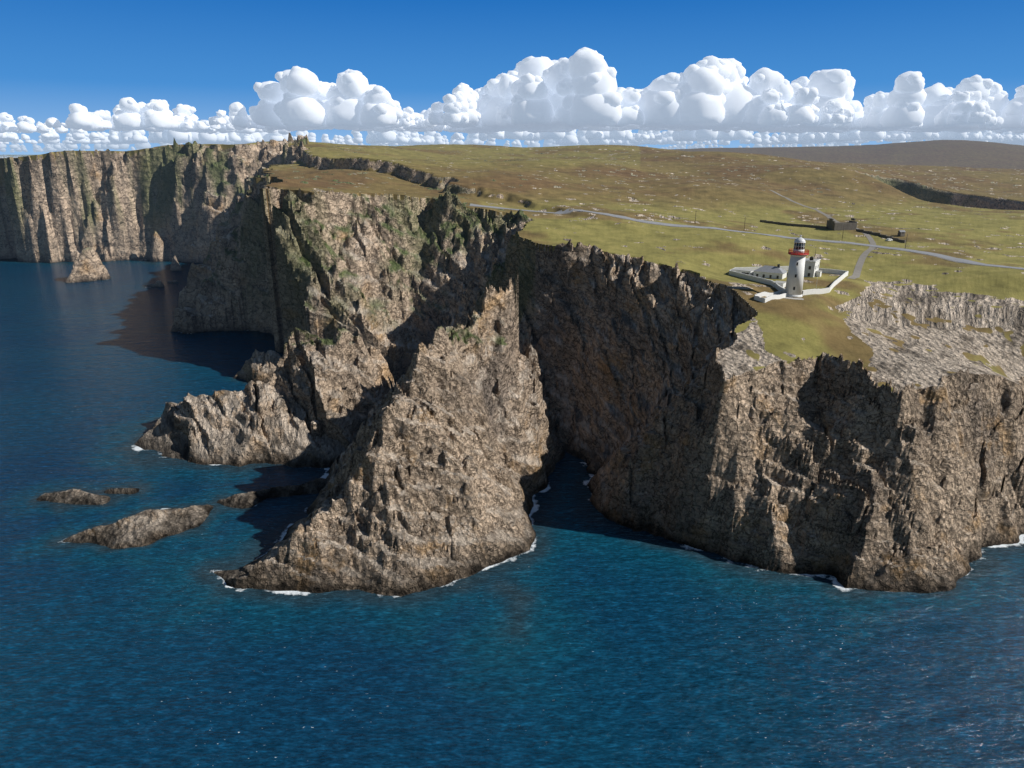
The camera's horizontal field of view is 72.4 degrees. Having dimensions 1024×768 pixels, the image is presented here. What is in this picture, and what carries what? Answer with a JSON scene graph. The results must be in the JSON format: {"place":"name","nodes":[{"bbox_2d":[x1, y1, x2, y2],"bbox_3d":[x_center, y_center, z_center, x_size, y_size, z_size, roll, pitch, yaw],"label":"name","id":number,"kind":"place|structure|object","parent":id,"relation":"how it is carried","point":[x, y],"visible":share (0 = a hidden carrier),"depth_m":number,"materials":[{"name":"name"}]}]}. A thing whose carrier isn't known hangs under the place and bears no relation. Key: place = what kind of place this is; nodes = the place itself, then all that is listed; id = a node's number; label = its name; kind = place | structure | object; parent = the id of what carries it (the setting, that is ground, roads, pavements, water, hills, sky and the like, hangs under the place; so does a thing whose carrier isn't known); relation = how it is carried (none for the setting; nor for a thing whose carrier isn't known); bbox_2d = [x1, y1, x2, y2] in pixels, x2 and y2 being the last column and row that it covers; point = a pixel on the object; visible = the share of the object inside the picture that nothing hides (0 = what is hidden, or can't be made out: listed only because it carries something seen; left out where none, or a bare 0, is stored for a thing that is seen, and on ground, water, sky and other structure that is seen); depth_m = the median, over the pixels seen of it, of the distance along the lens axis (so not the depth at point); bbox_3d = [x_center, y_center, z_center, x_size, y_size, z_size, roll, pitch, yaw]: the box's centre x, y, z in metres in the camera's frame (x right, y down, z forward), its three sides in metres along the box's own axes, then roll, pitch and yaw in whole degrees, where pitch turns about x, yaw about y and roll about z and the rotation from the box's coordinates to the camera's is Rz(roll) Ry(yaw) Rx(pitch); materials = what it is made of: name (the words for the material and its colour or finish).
{"place":"outdoors","nodes":[
{"label":"outdoors","id":0,"kind":"place"},
{"bbox_2d":[0,133,1023,596],"bbox_3d":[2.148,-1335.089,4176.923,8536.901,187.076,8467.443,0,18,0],"label":"sea cliffs","id":1,"kind":"structure","parent":0,"point":[444,383],"depth_m":298.86,"materials":[{"name":"stone"}]},
{"bbox_2d":[731,251,821,287],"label":"light station buildings","id":2,"kind":"structure","parent":1,"relation":"on","point":[812,263],"depth_m":309.70,"materials":[{"name":"white paint"}]},
{"bbox_2d":[729,266,847,302],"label":"boundary wall","id":3,"kind":"structure","parent":1,"relation":"on","point":[778,294],"depth_m":289.09,"materials":[{"name":"white paint"}]},
{"bbox_2d":[785,235,808,297],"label":"lighthouse","id":4,"kind":"object","parent":1,"relation":"on","point":[795,278],"visible":1,"depth_m":267.47,"materials":[{"name":"white paint"}]},
{"bbox_2d":[770,190,875,278],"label":"path","id":5,"kind":"structure","parent":1,"relation":"on","point":[859,265],"depth_m":379.31,"materials":[{"name":"grey gravel"}]},
{"bbox_2d":[760,218,905,242],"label":"stone ruin","id":6,"kind":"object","parent":1,"relation":"on","point":[834,225],"depth_m":441.76,"materials":[{"name":"black stone"}]},
{"bbox_2d":[886,230,905,240],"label":"roadside hut and car","id":7,"kind":"object","parent":1,"relation":"on","point":[901,232],"visible":1,"depth_m":424.75,"materials":[{"name":"stone"}]},
{"bbox_2d":[0,155,1023,767],"bbox_3d":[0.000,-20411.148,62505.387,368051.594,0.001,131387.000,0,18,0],"label":"sea water","id":8,"kind":"structure","parent":0,"point":[582,633],"depth_m":183.63,"materials":[{"name":"blue liquid"}]},
{"bbox_2d":[0,47,1023,152],"bbox_3d":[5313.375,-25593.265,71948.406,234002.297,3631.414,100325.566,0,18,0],"label":"cloud","id":9,"kind":"structure","parent":0,"point":[531,101],"depth_m":27234.85,"materials":[{"name":"white"}]},
{"bbox_2d":[0,0,1023,154],"label":"sky","id":10,"kind":"structure","parent":0,"point":[207,56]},
{"bbox_2d":[469,204,1023,269],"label":"road","id":11,"kind":"structure","parent":0,"point":[922,252],"depth_m":417.30,"materials":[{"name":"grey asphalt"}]}
]}

